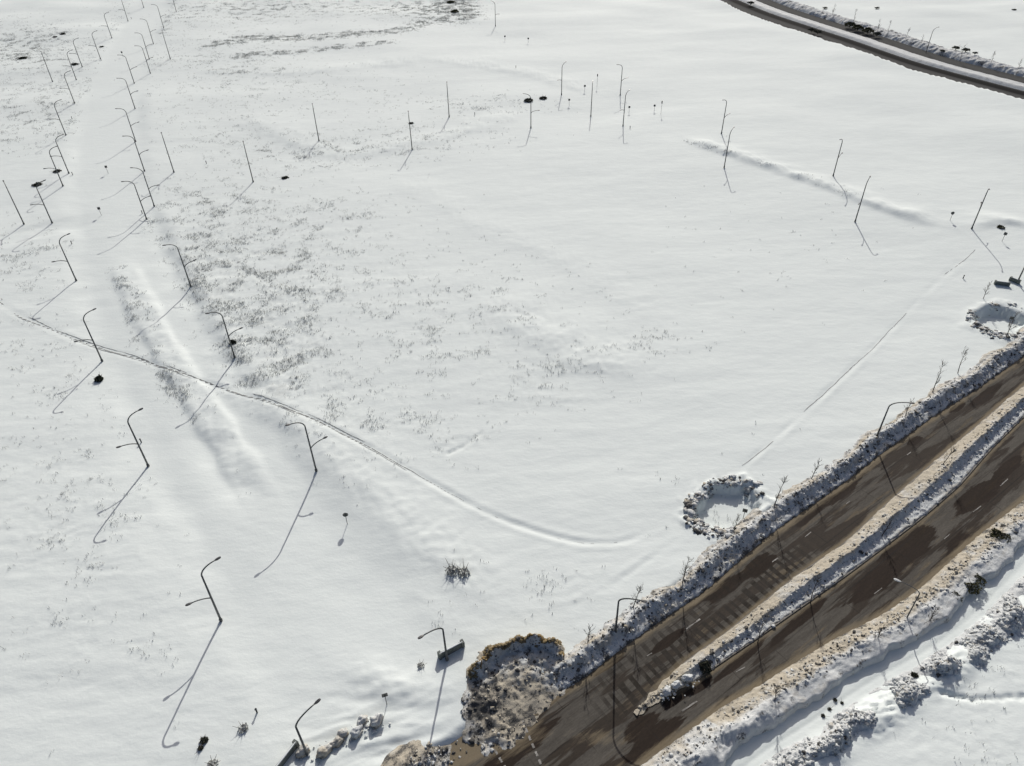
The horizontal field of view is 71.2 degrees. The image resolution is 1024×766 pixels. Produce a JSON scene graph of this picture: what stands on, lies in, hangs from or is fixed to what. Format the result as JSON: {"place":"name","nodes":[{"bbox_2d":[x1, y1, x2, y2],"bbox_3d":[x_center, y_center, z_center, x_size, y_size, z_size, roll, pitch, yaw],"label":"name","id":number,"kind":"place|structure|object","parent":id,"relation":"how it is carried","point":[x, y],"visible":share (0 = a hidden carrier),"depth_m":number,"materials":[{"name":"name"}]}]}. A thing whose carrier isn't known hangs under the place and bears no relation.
{"place":"outdoors","nodes":[
{"label":"outdoors","id":0,"kind":"place"},
{"bbox_2d":[0,0,1023,765],"bbox_3d":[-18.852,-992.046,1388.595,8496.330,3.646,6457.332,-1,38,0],"label":"snow ground","id":1,"kind":"structure","parent":0,"point":[322,600],"depth_m":151.84,"materials":[{"name":"white snow"}]},
{"bbox_2d":[3,180,24,224],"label":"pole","id":2,"kind":"object","parent":1,"relation":"on","point":[15,205],"visible":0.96,"depth_m":192.20,"materials":[{"name":"grey metal"}]},
{"bbox_2d":[30,180,52,222],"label":"street lamp","id":3,"kind":"object","parent":1,"relation":"on","point":[43,203],"visible":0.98,"depth_m":192.22,"materials":[{"name":"grey metal"}]},
{"bbox_2d":[43,146,63,185],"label":"street lamp","id":4,"kind":"object","parent":1,"relation":"on","point":[55,167],"visible":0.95,"depth_m":211.27,"materials":[{"name":"grey metal"}]},
{"bbox_2d":[49,99,66,134],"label":"street lamp","id":5,"kind":"object","parent":1,"relation":"on","point":[59,118],"visible":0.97,"depth_m":246.57,"materials":[{"name":"grey metal"}]},
{"bbox_2d":[51,134,69,173],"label":"street lamp","id":6,"kind":"object","parent":1,"relation":"on","point":[61,155],"visible":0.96,"depth_m":219.22,"materials":[{"name":"grey metal"}]},
{"bbox_2d":[52,233,76,280],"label":"street lamp","id":7,"kind":"object","parent":1,"relation":"on","point":[66,257],"visible":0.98,"depth_m":167.46,"materials":[{"name":"grey metal"}]},
{"bbox_2d":[59,70,74,103],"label":"street lamp","id":8,"kind":"object","parent":1,"relation":"on","point":[68,86],"visible":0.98,"depth_m":274.63,"materials":[{"name":"grey metal"}]},
{"bbox_2d":[74,308,102,361],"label":"street lamp","id":9,"kind":"object","parent":1,"relation":"on","point":[92,340],"visible":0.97,"depth_m":141.92,"materials":[{"name":"grey metal"}]},
{"bbox_2d":[94,374,103,382],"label":"shrub","id":10,"kind":"object","parent":1,"relation":"on","point":[98,377],"visible":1,"depth_m":140.29,"materials":[{"name":"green plant"}]},
{"bbox_2d":[115,108,137,141],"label":"street lamp","id":11,"kind":"object","parent":1,"relation":"on","point":[129,123],"visible":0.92,"depth_m":242.06,"materials":[{"name":"grey metal"}]},
{"bbox_2d":[117,78,137,108],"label":"street lamp","id":12,"kind":"object","parent":1,"relation":"on","point":[129,92],"visible":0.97,"depth_m":269.85,"materials":[{"name":"grey metal"}]},
{"bbox_2d":[116,408,149,466],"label":"street lamp","id":13,"kind":"object","parent":1,"relation":"on","point":[142,453],"visible":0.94,"depth_m":117.57,"materials":[{"name":"grey metal"}]},
{"bbox_2d":[121,181,150,219],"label":"street lamp","id":14,"kind":"object","parent":1,"relation":"on","point":[139,198],"visible":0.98,"depth_m":194.53,"materials":[{"name":"grey metal"}]},
{"bbox_2d":[129,136,147,170],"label":"street lamp","id":15,"kind":"object","parent":1,"relation":"on","point":[139,155],"visible":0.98,"depth_m":221.17,"materials":[{"name":"grey metal"}]},
{"bbox_2d":[130,167,157,206],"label":"street lamp","id":16,"kind":"object","parent":1,"relation":"on","point":[147,185],"visible":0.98,"depth_m":200.57,"materials":[{"name":"grey metal"}]},
{"bbox_2d":[161,132,174,172],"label":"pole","id":17,"kind":"object","parent":1,"relation":"on","point":[168,154],"visible":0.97,"depth_m":218.92,"materials":[{"name":"grey metal"}]},
{"bbox_2d":[162,244,196,286],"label":"street lamp","id":18,"kind":"object","parent":1,"relation":"on","point":[190,285],"visible":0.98,"depth_m":165.32,"materials":[{"name":"grey metal"}]},
{"bbox_2d":[198,736,208,750],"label":"shrub","id":19,"kind":"object","parent":1,"relation":"on","point":[204,739],"visible":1,"depth_m":84.77,"materials":[{"name":"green plant"}]},
{"bbox_2d":[185,556,222,621],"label":"street lamp","id":20,"kind":"object","parent":1,"relation":"on","point":[212,600],"visible":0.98,"depth_m":93.66,"materials":[{"name":"grey metal"}]},
{"bbox_2d":[204,754,220,765],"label":"shrub","id":21,"kind":"object","parent":1,"relation":"on","point":[211,762],"visible":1,"depth_m":82.72,"materials":[{"name":"brown plant"}]},
{"bbox_2d":[205,312,242,357],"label":"street lamp","id":22,"kind":"object","parent":1,"relation":"on","point":[228,335],"visible":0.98,"depth_m":142.19,"materials":[{"name":"grey metal"}]},
{"bbox_2d":[233,721,248,732],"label":"shrub","id":23,"kind":"object","parent":1,"relation":"on","point":[243,726],"visible":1,"depth_m":85.87,"materials":[{"name":"brown plant"}]},
{"bbox_2d":[243,141,253,181],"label":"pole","id":24,"kind":"object","parent":1,"relation":"on","point":[248,163],"visible":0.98,"depth_m":212.51,"materials":[{"name":"grey metal"}]},
{"bbox_2d":[276,739,299,765],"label":"wall","id":25,"kind":"structure","parent":1,"relation":"on","point":[295,745],"depth_m":83.16,"materials":[{"name":"grey concrete"}]},
{"bbox_2d":[295,744,314,761],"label":"snow clod","id":26,"kind":"object","parent":1,"relation":"on","point":[300,755],"visible":0.94,"depth_m":83.32,"materials":[{"name":"white snow"}]},
{"bbox_2d":[285,422,327,471],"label":"street lamp","id":27,"kind":"object","parent":1,"relation":"on","point":[315,469],"visible":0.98,"depth_m":116.51,"materials":[{"name":"grey metal"}]},
{"bbox_2d":[0,302,614,543],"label":"track","id":28,"kind":"structure","parent":1,"relation":"on","point":[142,359],"depth_m":136.96,"materials":[{"name":"white snow"}]},
{"bbox_2d":[295,698,320,755],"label":"street lamp","id":29,"kind":"object","parent":1,"relation":"on","point":[299,735],"visible":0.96,"depth_m":80.20,"materials":[{"name":"grey metal"}]},
{"bbox_2d":[312,103,319,140],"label":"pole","id":30,"kind":"object","parent":1,"relation":"on","point":[315,123],"visible":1,"depth_m":238.68,"materials":[{"name":"grey metal"}]},
{"bbox_2d":[315,741,332,764],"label":"snow clod","id":31,"kind":"object","parent":1,"relation":"on","point":[324,751],"visible":1,"depth_m":83.39,"materials":[{"name":"white snow"}]},
{"bbox_2d":[330,735,344,749],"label":"snow clod","id":32,"kind":"object","parent":1,"relation":"on","point":[337,741],"visible":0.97,"depth_m":84.41,"materials":[{"name":"white snow"}]},
{"bbox_2d":[330,728,351,745],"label":"snow clod","id":33,"kind":"object","parent":1,"relation":"on","point":[343,733],"visible":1,"depth_m":85.05,"materials":[{"name":"white snow"}]},
{"bbox_2d":[350,724,368,740],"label":"snow clod","id":34,"kind":"object","parent":1,"relation":"on","point":[356,732],"visible":1,"depth_m":85.14,"materials":[{"name":"white snow"}]},
{"bbox_2d":[356,715,370,729],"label":"snow clod","id":35,"kind":"object","parent":1,"relation":"on","point":[363,720],"visible":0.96,"depth_m":86.20,"materials":[{"name":"white snow"}]},
{"bbox_2d":[369,713,390,733],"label":"snow clod","id":36,"kind":"object","parent":1,"relation":"on","point":[376,721],"visible":1,"depth_m":85.93,"materials":[{"name":"white snow"}]},
{"bbox_2d":[408,111,412,149],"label":"pole","id":37,"kind":"object","parent":1,"relation":"on","point":[410,131],"visible":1,"depth_m":230.99,"materials":[{"name":"grey metal"}]},
{"bbox_2d":[417,659,424,668],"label":"shrub","id":38,"kind":"object","parent":1,"relation":"on","point":[422,663],"visible":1,"depth_m":92.12,"materials":[{"name":"brown plant"}]},
{"bbox_2d":[380,740,466,765],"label":"snow bank","id":39,"kind":"structure","parent":1,"relation":"on","point":[414,753],"depth_m":83.43,"materials":[{"name":"white snow"}]},
{"bbox_2d":[418,627,448,660],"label":"street lamp","id":40,"kind":"object","parent":1,"relation":"on","point":[445,648],"visible":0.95,"depth_m":89.42,"materials":[{"name":"grey metal"}]},
{"bbox_2d":[437,639,464,659],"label":"wall","id":41,"kind":"structure","parent":1,"relation":"on","point":[454,648],"depth_m":93.16,"materials":[{"name":"grey concrete"}]},
{"bbox_2d":[444,558,458,576],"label":"shrub","id":42,"kind":"object","parent":1,"relation":"on","point":[451,570],"visible":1,"depth_m":102.84,"materials":[{"name":"brown plant"}]},
{"bbox_2d":[458,562,469,578],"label":"shrub","id":43,"kind":"object","parent":1,"relation":"on","point":[463,570],"visible":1,"depth_m":102.67,"materials":[{"name":"brown plant"}]},
{"bbox_2d":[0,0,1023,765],"bbox_3d":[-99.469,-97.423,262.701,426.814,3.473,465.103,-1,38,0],"label":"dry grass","id":44,"kind":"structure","parent":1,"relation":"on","point":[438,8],"depth_m":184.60,"materials":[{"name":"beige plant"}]},
{"bbox_2d":[460,633,574,756],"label":"snow pile","id":45,"kind":"object","parent":1,"relation":"on","point":[498,708],"visible":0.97,"depth_m":89.48,"materials":[{"name":"white snow"}]},
{"bbox_2d":[523,98,532,102],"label":"shrub","id":46,"kind":"object","parent":1,"relation":"on","point":[528,100],"visible":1,"depth_m":271.95,"materials":[{"name":"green plant"}]},
{"bbox_2d":[584,624,592,642],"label":"bare tree","id":47,"kind":"object","parent":1,"relation":"on","point":[589,628],"visible":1,"depth_m":92.36,"materials":[{"name":"brown plant"}]},
{"bbox_2d":[620,89,630,125],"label":"street lamp","id":48,"kind":"object","parent":1,"relation":"on","point":[624,108],"visible":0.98,"depth_m":245.69,"materials":[{"name":"grey metal"}]},
{"bbox_2d":[631,584,642,607],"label":"bare tree","id":49,"kind":"object","parent":1,"relation":"on","point":[637,594],"visible":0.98,"depth_m":95.94,"materials":[{"name":"brown plant"}]},
{"bbox_2d":[679,556,694,582],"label":"bare tree","id":50,"kind":"object","parent":1,"relation":"on","point":[686,567],"visible":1,"depth_m":99.10,"materials":[{"name":"brown plant"}]},
{"bbox_2d":[683,474,764,538],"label":"snow chunks","id":51,"kind":"object","parent":1,"relation":"on","point":[689,507],"visible":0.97,"depth_m":112.21,"materials":[{"name":"white snow"}]},
{"bbox_2d":[721,100,729,133],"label":"street lamp","id":52,"kind":"object","parent":1,"relation":"on","point":[724,117],"visible":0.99,"depth_m":238.76,"materials":[{"name":"grey metal"}]},
{"bbox_2d":[723,127,733,167],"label":"street lamp","id":53,"kind":"object","parent":1,"relation":"on","point":[727,149],"visible":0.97,"depth_m":214.83,"materials":[{"name":"grey metal"}]},
{"bbox_2d":[754,620,765,642],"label":"bare tree","id":54,"kind":"object","parent":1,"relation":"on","point":[762,625],"visible":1,"depth_m":93.44,"materials":[{"name":"brown plant"}]},
{"bbox_2d":[773,686,781,702],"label":"bare tree","id":55,"kind":"object","parent":1,"relation":"on","point":[776,692],"visible":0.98,"depth_m":86.15,"materials":[{"name":"brown plant"}]},
{"bbox_2d":[774,477,788,505],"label":"bare tree","id":56,"kind":"object","parent":1,"relation":"on","point":[784,479],"visible":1,"depth_m":109.07,"materials":[{"name":"brown plant"}]},
{"bbox_2d":[544,327,1023,690],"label":"snow bank","id":57,"kind":"structure","parent":1,"relation":"on","point":[713,563],"depth_m":109.30,"materials":[{"name":"white snow"}]},
{"bbox_2d":[614,598,646,632],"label":"street lamp","id":58,"kind":"object","parent":57,"relation":"on","point":[616,621],"visible":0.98,"depth_m":91.39,"materials":[{"name":"grey metal"}]},
{"bbox_2d":[810,575,821,602],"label":"bare tree","id":59,"kind":"object","parent":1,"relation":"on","point":[814,587],"visible":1,"depth_m":97.50,"materials":[{"name":"brown plant"}]},
{"bbox_2d":[634,387,1023,715],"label":"snow bank","id":60,"kind":"structure","parent":1,"relation":"on","point":[927,490],"depth_m":107.25,"materials":[{"name":"white snow"}]},
{"bbox_2d":[660,684,673,701],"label":"snow clod","id":61,"kind":"object","parent":60,"relation":"on","point":[666,692],"visible":1,"depth_m":88.79,"materials":[{"name":"white snow"}]},
{"bbox_2d":[670,680,693,695],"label":"snow clod","id":62,"kind":"object","parent":60,"relation":"on","point":[676,685],"visible":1,"depth_m":89.45,"materials":[{"name":"white snow"}]},
{"bbox_2d":[680,673,699,685],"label":"snow clod","id":63,"kind":"object","parent":60,"relation":"on","point":[687,678],"visible":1,"depth_m":90.13,"materials":[{"name":"white snow"}]},
{"bbox_2d":[697,659,711,674],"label":"shrub","id":64,"kind":"object","parent":60,"relation":"on","point":[705,666],"visible":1,"depth_m":91.31,"materials":[{"name":"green plant"}]},
{"bbox_2d":[881,517,892,535],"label":"bare tree","id":65,"kind":"object","parent":60,"relation":"on","point":[887,526],"visible":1,"depth_m":106.45,"materials":[{"name":"brown plant"}]},
{"bbox_2d":[942,445,958,464],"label":"bare tree","id":66,"kind":"object","parent":60,"relation":"on","point":[950,453],"visible":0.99,"depth_m":116.47,"materials":[{"name":"brown plant"}]},
{"bbox_2d":[641,500,1023,765],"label":"snow bank","id":67,"kind":"structure","parent":1,"relation":"on","point":[720,736],"depth_m":91.87,"materials":[{"name":"white snow"}]},
{"bbox_2d":[964,576,982,594],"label":"shrub","id":68,"kind":"object","parent":67,"relation":"on","point":[972,588],"visible":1,"depth_m":99.43,"materials":[{"name":"green plant"}]},
{"bbox_2d":[989,528,1007,539],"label":"shrub","id":69,"kind":"object","parent":67,"relation":"on","point":[994,530],"visible":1,"depth_m":106.80,"materials":[{"name":"green plant"}]},
{"bbox_2d":[832,139,842,175],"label":"street lamp","id":70,"kind":"object","parent":1,"relation":"on","point":[838,157],"visible":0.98,"depth_m":209.17,"materials":[{"name":"grey metal"}]},
{"bbox_2d":[841,21,855,26],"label":"shrub","id":71,"kind":"object","parent":1,"relation":"on","point":[849,24],"visible":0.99,"depth_m":357.70,"materials":[{"name":"green plant"}]},
{"bbox_2d":[852,24,863,30],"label":"shrub","id":72,"kind":"object","parent":1,"relation":"on","point":[856,26],"visible":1,"depth_m":352.75,"materials":[{"name":"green plant"}]},
{"bbox_2d":[854,176,870,221],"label":"street lamp","id":73,"kind":"object","parent":1,"relation":"on","point":[861,201],"visible":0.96,"depth_m":185.16,"materials":[{"name":"grey metal"}]},
{"bbox_2d":[862,27,873,33],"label":"shrub","id":74,"kind":"object","parent":1,"relation":"on","point":[866,29],"visible":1,"depth_m":347.47,"materials":[{"name":"green plant"}]},
{"bbox_2d":[740,0,1023,90],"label":"snow bank","id":75,"kind":"structure","parent":1,"relation":"on","point":[910,55],"depth_m":324.19,"materials":[{"name":"white snow"}]},
{"bbox_2d":[760,576,1023,765],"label":"snow bank","id":76,"kind":"structure","parent":1,"relation":"on","point":[837,735],"depth_m":89.56,"materials":[{"name":"white snow"}]},
{"bbox_2d":[876,402,914,435],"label":"street lamp","id":77,"kind":"object","parent":1,"relation":"on","point":[877,434],"visible":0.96,"depth_m":120.31,"materials":[{"name":"grey metal"}]},
{"bbox_2d":[771,0,1023,76],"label":"snow bank","id":78,"kind":"structure","parent":1,"relation":"on","point":[947,53],"depth_m":331.24,"materials":[{"name":"white snow"}]},
{"bbox_2d":[894,578,919,617],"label":"street lamp","id":79,"kind":"object","parent":1,"relation":"on","point":[897,580],"visible":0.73,"depth_m":93.39,"materials":[{"name":"grey metal"}]},
{"bbox_2d":[910,670,919,677],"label":"shrub","id":80,"kind":"object","parent":1,"relation":"on","point":[914,674],"visible":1,"depth_m":90.21,"materials":[{"name":"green plant"}]},
{"bbox_2d":[928,605,939,620],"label":"bare tree","id":81,"kind":"object","parent":1,"relation":"on","point":[932,615],"visible":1,"depth_m":94.68,"materials":[{"name":"grey plant"}]},
{"bbox_2d":[932,361,947,391],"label":"bare tree","id":82,"kind":"object","parent":1,"relation":"on","point":[938,375],"visible":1,"depth_m":131.47,"materials":[{"name":"grey plant"}]},
{"bbox_2d":[957,348,969,372],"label":"bare tree","id":83,"kind":"object","parent":1,"relation":"on","point":[964,353],"visible":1,"depth_m":136.09,"materials":[{"name":"grey plant"}]},
{"bbox_2d":[974,573,986,585],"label":"shrub","id":84,"kind":"object","parent":1,"relation":"on","point":[979,580],"visible":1,"depth_m":100.39,"materials":[{"name":"green plant"}]},
{"bbox_2d":[971,188,989,228],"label":"street lamp","id":85,"kind":"object","parent":1,"relation":"on","point":[979,209],"visible":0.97,"depth_m":181.31,"materials":[{"name":"grey metal"}]},
{"bbox_2d":[965,301,1023,338],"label":"snow chunks","id":86,"kind":"object","parent":1,"relation":"on","point":[976,323],"visible":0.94,"depth_m":149.69,"materials":[{"name":"white snow"}]},
{"bbox_2d":[994,280,1010,286],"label":"wall","id":87,"kind":"structure","parent":1,"relation":"on","point":[1002,283],"depth_m":162.68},
{"bbox_2d":[1002,533,1010,542],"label":"shrub","id":88,"kind":"object","parent":1,"relation":"on","point":[1008,536],"visible":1,"depth_m":106.11,"materials":[{"name":"green plant"}]},
{"bbox_2d":[1006,311,1021,335],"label":"bare tree","id":89,"kind":"object","parent":1,"relation":"on","point":[1013,322],"visible":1,"depth_m":144.54,"materials":[{"name":"grey plant"}]},
{"bbox_2d":[1009,276,1020,284],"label":"wall","id":90,"kind":"structure","parent":1,"relation":"on","point":[1013,279],"depth_m":163.67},
{"bbox_2d":[448,356,1023,765],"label":"road","id":91,"kind":"structure","parent":0,"point":[591,719],"depth_m":99.64,"materials":[{"name":"asphalt"}]},
{"bbox_2d":[494,452,1007,765],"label":"lane marking","id":92,"kind":"object","parent":91,"relation":"on","point":[532,744],"visible":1,"depth_m":88.24,"materials":[{"name":"paint"}]},
{"bbox_2d":[683,386,1023,677],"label":"kerb","id":93,"kind":"structure","parent":91,"relation":"on","point":[801,606],"depth_m":106.29,"materials":[{"name":"concrete"}]},
{"bbox_2d":[743,250,974,464],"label":"track","id":94,"kind":"structure","parent":0,"point":[853,365],"depth_m":139.69,"materials":[{"name":"white snow"}]},
{"bbox_2d":[721,0,1023,98],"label":"road","id":95,"kind":"structure","parent":0,"point":[834,38],"depth_m":328.11,"materials":[{"name":"grey asphalt"}]}
]}

